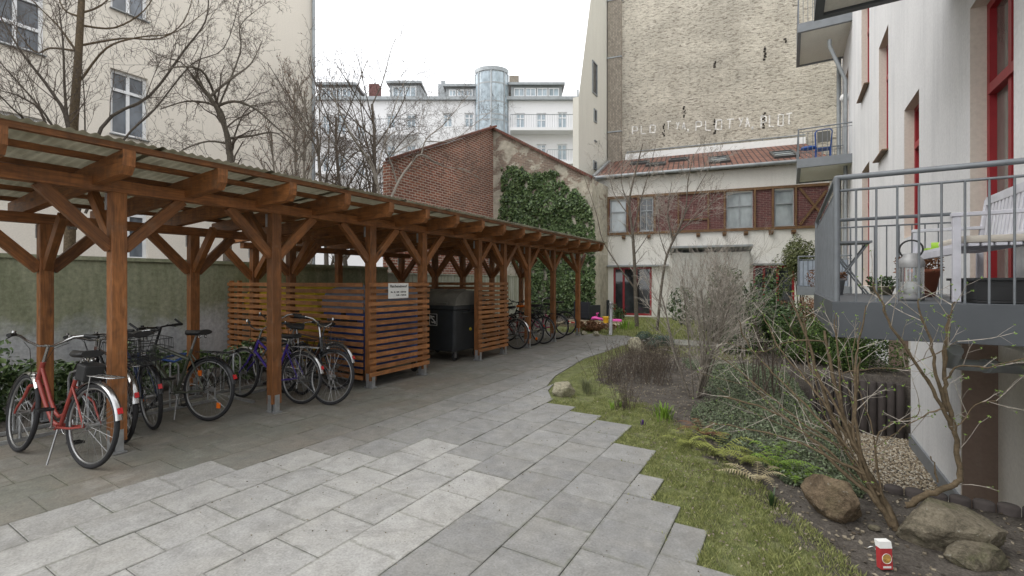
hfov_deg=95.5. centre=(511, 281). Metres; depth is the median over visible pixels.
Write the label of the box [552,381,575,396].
stone
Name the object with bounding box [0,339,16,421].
leafy plant
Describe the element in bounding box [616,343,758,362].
path edge grass
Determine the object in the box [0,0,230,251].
bare tree
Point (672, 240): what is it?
bare tree
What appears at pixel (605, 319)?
toy bucket
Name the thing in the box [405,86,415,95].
dormer window
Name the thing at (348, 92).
dormer window
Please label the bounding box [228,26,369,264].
bare tree
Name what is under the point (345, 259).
bare tree
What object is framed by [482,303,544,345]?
bicycle
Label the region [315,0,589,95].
sky
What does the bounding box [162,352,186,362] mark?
cable lock
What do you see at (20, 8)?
window
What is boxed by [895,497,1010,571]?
stone
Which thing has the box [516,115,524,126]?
window
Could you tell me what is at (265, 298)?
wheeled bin
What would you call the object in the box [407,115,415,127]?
window
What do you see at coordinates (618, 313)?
box bush
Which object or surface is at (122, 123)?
window
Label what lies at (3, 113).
window
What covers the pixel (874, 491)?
pruned flowering shrub
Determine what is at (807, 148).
cushion
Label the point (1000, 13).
window
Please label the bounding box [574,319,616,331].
dry plant
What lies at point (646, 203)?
window
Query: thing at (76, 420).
bike rack
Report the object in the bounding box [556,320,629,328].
sandbox
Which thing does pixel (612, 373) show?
dry shrub
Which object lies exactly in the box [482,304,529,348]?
bicycle
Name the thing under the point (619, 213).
window
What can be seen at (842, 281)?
potted plant
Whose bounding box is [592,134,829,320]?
timber house
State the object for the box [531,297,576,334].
bicycle
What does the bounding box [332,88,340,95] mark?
dormer window
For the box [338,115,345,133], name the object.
window
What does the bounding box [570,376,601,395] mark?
tuft
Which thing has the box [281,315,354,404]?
bicycle
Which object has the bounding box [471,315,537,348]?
bike rack
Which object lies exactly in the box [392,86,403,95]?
dormer window
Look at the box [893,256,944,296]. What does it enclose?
potted plant
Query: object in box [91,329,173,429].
bicycle
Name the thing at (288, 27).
apartment building
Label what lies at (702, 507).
lawn grass
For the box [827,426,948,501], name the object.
gravel
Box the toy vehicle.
[591,312,602,320]
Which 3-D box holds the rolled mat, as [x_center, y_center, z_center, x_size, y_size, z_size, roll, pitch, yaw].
[4.051,-0.332,4.308,0.367,0.080,0.229,0,0,31]
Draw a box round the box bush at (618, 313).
[612,302,625,319]
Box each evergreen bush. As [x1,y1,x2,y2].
[720,289,803,354]
[747,301,821,357]
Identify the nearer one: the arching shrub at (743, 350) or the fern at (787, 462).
the fern at (787, 462)
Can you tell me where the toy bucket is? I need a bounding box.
[603,316,608,322]
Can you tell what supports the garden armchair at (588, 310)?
on the ground at (910, 560)
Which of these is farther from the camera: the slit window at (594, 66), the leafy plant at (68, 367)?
the slit window at (594, 66)
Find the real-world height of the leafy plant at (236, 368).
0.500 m
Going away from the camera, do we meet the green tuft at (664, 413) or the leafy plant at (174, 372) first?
the green tuft at (664, 413)
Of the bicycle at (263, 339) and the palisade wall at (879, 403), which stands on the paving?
the bicycle at (263, 339)
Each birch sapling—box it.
[252,108,298,260]
[269,52,323,257]
[278,71,327,263]
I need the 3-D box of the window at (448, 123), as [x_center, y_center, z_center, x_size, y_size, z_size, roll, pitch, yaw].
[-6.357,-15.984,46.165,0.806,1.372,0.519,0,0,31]
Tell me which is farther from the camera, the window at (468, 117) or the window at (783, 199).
the window at (468, 117)
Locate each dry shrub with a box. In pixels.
[576,346,643,386]
[582,331,670,377]
[606,371,645,409]
[623,333,688,372]
[624,340,680,388]
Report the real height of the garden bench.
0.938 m
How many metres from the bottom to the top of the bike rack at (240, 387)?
0.652 m
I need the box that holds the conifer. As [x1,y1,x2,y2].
[767,234,814,317]
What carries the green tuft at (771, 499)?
on the ground at (910, 560)
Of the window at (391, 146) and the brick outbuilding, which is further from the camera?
the window at (391, 146)
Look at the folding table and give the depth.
5.70 m
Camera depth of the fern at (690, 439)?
4.64 m
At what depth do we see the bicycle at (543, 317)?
12.05 m
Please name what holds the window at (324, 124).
in the white apartment house at (543, 113)
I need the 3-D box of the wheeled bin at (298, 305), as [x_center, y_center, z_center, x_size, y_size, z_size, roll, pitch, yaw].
[-3.339,0.817,8.581,1.105,1.562,1.452,0,0,31]
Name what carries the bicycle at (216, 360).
on the paving
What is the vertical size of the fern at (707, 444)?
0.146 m
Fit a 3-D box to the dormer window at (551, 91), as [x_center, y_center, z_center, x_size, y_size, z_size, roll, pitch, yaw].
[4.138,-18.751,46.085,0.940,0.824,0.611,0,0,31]
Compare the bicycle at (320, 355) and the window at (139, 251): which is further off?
the window at (139, 251)
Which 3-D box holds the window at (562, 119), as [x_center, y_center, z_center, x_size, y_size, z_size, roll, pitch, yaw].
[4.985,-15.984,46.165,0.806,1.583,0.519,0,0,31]
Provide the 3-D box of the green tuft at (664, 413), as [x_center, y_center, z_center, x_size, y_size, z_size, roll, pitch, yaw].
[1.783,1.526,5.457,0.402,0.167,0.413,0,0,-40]
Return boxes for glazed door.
[613,267,651,315]
[753,265,793,313]
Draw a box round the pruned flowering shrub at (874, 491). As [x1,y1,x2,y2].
[692,245,1023,530]
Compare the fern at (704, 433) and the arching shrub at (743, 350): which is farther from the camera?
the arching shrub at (743, 350)
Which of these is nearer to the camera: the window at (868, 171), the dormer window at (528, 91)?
the window at (868, 171)
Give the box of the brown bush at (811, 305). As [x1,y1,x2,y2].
[779,269,818,341]
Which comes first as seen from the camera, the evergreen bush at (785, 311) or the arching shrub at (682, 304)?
the evergreen bush at (785, 311)
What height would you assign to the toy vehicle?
0.345 m
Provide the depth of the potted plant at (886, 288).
5.38 m
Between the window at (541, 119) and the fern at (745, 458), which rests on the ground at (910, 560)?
the fern at (745, 458)
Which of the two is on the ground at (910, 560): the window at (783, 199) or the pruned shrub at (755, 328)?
the pruned shrub at (755, 328)
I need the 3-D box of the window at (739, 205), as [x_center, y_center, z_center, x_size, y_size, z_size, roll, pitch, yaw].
[9.721,-3.030,19.895,1.067,1.532,0.300,0,0,23]
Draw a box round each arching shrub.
[665,264,755,334]
[706,247,790,357]
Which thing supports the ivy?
attached to the brick outbuilding
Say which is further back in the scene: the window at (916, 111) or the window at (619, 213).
the window at (619, 213)
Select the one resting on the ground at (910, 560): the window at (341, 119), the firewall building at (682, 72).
the firewall building at (682, 72)
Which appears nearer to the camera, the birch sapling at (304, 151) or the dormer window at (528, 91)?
the birch sapling at (304, 151)
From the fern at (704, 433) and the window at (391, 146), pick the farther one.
the window at (391, 146)
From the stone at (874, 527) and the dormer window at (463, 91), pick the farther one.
the dormer window at (463, 91)
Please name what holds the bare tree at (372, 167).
on the ground at (910, 560)
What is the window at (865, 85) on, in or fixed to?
in the rendered apartment house at (931, 98)
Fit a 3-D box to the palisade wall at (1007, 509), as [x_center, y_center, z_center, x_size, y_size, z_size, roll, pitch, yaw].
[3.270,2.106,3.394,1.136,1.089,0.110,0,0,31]
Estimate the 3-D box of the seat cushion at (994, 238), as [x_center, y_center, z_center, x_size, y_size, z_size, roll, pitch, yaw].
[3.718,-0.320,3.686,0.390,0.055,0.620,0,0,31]
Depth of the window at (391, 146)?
46.14 m
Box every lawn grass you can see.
[528,346,867,575]
[557,317,839,345]
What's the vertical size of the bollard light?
0.990 m
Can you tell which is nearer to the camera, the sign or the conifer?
the sign
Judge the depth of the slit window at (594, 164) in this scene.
24.16 m
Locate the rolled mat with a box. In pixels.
[924,242,938,250]
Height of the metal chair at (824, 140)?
1.002 m
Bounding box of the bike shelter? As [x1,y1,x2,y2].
[0,113,606,454]
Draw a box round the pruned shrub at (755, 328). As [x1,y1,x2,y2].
[726,298,807,397]
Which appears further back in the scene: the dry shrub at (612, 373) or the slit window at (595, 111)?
the slit window at (595, 111)
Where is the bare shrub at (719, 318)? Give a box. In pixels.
[632,223,781,397]
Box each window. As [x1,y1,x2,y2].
[0,0,46,56]
[0,111,42,121]
[109,0,149,23]
[109,69,149,141]
[127,214,145,257]
[323,115,329,133]
[323,155,329,170]
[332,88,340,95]
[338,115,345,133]
[342,88,351,95]
[387,115,394,127]
[387,145,394,156]
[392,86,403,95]
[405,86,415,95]
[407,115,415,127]
[407,145,415,150]
[443,114,451,126]
[449,90,455,95]
[457,90,464,95]
[465,90,472,95]
[465,114,473,126]
[514,88,523,95]
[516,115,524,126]
[525,88,535,95]
[537,88,547,95]
[537,115,545,126]
[537,144,545,152]
[548,88,558,95]
[557,144,566,159]
[558,112,566,126]
[592,60,597,96]
[593,160,596,170]
[594,108,596,123]
[609,200,625,232]
[639,198,652,231]
[726,192,752,228]
[774,189,794,226]
[856,8,868,103]
[868,171,868,280]
[873,45,888,162]
[914,103,918,228]
[987,0,1013,277]
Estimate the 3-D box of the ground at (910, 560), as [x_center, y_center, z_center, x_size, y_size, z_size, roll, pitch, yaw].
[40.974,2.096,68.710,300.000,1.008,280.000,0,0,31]
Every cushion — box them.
[800,145,814,150]
[938,234,1023,246]
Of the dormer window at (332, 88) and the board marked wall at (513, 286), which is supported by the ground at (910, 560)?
the board marked wall at (513, 286)
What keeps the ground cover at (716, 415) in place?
on the ground at (910, 560)
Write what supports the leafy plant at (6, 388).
on the ground at (910, 560)
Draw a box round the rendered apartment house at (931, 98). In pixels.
[796,0,1023,516]
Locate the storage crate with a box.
[946,278,1023,303]
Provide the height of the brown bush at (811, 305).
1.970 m
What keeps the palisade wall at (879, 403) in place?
on the ground at (910, 560)
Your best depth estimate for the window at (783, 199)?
19.29 m
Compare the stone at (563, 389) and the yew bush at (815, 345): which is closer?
the stone at (563, 389)
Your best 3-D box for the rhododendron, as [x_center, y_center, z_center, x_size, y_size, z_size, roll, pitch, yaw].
[5.698,0.590,12.483,1.719,2.117,2.799,0,0,-38]
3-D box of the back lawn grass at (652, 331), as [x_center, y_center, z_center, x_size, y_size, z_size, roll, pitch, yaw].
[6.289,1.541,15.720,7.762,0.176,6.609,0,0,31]
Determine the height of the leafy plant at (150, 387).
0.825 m
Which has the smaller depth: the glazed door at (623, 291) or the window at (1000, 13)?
the window at (1000, 13)
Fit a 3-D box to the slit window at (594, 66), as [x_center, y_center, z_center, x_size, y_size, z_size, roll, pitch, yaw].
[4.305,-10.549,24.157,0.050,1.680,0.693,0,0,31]
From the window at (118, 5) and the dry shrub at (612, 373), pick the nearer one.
the dry shrub at (612, 373)
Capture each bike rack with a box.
[0,358,217,445]
[216,341,308,402]
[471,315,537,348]
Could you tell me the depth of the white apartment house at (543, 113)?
46.00 m
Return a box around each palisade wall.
[809,375,904,438]
[876,480,1023,517]
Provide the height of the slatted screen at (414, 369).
1.542 m
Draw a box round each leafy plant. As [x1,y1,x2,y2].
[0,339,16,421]
[0,356,66,416]
[34,359,97,409]
[127,341,155,394]
[144,348,184,387]
[168,350,218,375]
[213,352,255,379]
[223,336,266,370]
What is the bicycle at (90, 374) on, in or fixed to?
on the paving
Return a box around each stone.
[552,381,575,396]
[628,337,642,353]
[800,474,861,522]
[868,524,880,530]
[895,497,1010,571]
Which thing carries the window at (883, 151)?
in the rendered apartment house at (931, 98)
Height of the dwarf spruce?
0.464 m
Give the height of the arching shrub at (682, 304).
2.200 m
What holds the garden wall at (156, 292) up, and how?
on the ground at (910, 560)
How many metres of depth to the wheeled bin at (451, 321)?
9.38 m
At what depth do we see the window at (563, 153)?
46.18 m
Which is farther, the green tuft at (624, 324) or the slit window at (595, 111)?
the slit window at (595, 111)
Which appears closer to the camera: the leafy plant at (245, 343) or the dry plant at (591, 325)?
the leafy plant at (245, 343)
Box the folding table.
[840,240,872,294]
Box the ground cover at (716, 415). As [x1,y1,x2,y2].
[682,358,867,498]
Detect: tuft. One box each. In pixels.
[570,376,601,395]
[616,319,639,329]
[652,403,685,423]
[765,486,780,506]
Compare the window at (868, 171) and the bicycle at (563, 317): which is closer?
the window at (868, 171)
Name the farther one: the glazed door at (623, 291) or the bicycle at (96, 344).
the glazed door at (623, 291)
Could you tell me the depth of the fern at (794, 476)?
3.79 m
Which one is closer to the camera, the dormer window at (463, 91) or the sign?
the sign
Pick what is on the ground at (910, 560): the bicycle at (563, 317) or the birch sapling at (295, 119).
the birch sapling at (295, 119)
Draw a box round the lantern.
[899,239,925,299]
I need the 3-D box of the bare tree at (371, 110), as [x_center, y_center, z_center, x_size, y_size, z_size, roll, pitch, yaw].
[-5.690,-4.612,19.300,5.874,12.436,6.311,0,0,31]
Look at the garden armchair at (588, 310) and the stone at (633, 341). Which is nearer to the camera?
the stone at (633, 341)
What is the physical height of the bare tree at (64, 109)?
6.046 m
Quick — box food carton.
[874,538,892,569]
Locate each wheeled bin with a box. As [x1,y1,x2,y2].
[244,287,285,363]
[281,286,335,374]
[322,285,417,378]
[427,289,485,360]
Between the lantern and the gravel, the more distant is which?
the gravel
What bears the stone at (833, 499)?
on the ground at (910, 560)
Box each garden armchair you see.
[574,302,600,318]
[606,300,608,314]
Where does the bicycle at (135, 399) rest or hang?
on the paving
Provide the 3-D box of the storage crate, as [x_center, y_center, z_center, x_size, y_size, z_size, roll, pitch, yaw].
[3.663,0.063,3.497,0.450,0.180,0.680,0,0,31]
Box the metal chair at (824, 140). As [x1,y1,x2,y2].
[814,128,831,156]
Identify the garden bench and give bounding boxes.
[911,182,1023,301]
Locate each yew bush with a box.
[766,317,838,364]
[817,324,910,371]
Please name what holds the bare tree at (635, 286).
on the ground at (910, 560)
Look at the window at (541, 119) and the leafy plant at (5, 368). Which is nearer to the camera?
the leafy plant at (5, 368)
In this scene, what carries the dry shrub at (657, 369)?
on the ground at (910, 560)
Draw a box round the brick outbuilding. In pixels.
[383,125,607,317]
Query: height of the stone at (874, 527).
0.035 m
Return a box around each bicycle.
[4,331,125,468]
[63,329,138,432]
[67,332,155,442]
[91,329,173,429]
[103,318,236,420]
[225,320,323,403]
[250,312,317,394]
[266,321,354,389]
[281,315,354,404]
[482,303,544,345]
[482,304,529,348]
[497,299,555,343]
[510,301,568,338]
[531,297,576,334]
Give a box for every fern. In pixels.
[662,426,716,446]
[677,418,728,437]
[686,432,753,459]
[712,444,777,465]
[717,461,784,486]
[751,440,815,468]
[768,461,830,481]
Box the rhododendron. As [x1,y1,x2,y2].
[667,264,783,342]
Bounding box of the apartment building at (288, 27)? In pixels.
[0,0,315,263]
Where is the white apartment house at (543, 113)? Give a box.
[315,66,578,266]
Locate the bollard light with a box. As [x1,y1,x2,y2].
[608,302,613,334]
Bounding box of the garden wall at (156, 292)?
[0,253,387,394]
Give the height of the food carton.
0.147 m
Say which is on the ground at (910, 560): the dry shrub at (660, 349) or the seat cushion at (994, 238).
the dry shrub at (660, 349)
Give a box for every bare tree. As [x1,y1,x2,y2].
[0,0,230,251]
[0,0,257,229]
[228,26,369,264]
[262,17,417,265]
[293,39,517,272]
[299,24,429,192]
[584,114,681,326]
[631,129,742,330]
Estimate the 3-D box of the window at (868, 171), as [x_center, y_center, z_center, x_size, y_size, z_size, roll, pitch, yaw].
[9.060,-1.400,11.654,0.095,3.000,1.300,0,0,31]
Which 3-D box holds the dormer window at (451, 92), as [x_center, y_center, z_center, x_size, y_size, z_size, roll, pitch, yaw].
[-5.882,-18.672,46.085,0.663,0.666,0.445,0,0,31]
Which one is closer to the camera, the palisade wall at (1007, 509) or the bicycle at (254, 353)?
the palisade wall at (1007, 509)
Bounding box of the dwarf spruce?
[636,331,674,349]
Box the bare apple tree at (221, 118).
[84,0,338,260]
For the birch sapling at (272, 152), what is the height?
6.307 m
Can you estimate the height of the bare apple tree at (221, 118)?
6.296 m
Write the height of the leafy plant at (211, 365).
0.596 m
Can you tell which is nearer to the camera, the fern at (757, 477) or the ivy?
the fern at (757, 477)
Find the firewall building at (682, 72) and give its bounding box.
[573,0,841,257]
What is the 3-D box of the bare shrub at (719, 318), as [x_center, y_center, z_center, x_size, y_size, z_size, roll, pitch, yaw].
[2.746,0.338,6.565,1.910,2.557,2.267,0,0,31]
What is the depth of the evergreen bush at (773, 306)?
10.49 m
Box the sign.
[388,283,407,298]
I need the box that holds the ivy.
[497,165,596,318]
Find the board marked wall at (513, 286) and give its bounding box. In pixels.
[388,272,518,322]
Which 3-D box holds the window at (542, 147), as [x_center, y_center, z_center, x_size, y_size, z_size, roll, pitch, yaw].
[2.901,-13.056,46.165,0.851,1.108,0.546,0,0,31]
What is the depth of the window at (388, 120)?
46.16 m
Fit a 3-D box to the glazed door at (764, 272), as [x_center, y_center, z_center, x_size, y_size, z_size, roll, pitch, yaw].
[10.915,0.442,19.428,1.515,2.216,0.325,0,0,31]
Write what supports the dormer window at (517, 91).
in the white apartment house at (543, 113)
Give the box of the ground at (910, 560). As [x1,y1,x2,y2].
[0,316,1023,575]
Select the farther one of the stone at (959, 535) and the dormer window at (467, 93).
the dormer window at (467, 93)
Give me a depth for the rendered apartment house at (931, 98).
5.38 m
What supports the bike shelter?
on the paving
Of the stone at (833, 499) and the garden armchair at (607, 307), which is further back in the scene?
the garden armchair at (607, 307)
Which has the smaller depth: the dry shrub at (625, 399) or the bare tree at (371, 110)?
the dry shrub at (625, 399)
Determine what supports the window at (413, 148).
in the white apartment house at (543, 113)
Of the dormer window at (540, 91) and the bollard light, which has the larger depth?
the dormer window at (540, 91)
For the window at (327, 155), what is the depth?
46.18 m
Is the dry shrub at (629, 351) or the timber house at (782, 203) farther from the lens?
the timber house at (782, 203)
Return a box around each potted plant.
[840,271,846,294]
[865,276,895,294]
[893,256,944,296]
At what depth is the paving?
3.58 m
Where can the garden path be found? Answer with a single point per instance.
(682, 341)
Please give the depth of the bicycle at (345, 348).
6.90 m
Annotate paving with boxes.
[0,331,732,575]
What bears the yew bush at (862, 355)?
on the ground at (910, 560)
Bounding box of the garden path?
[662,339,880,358]

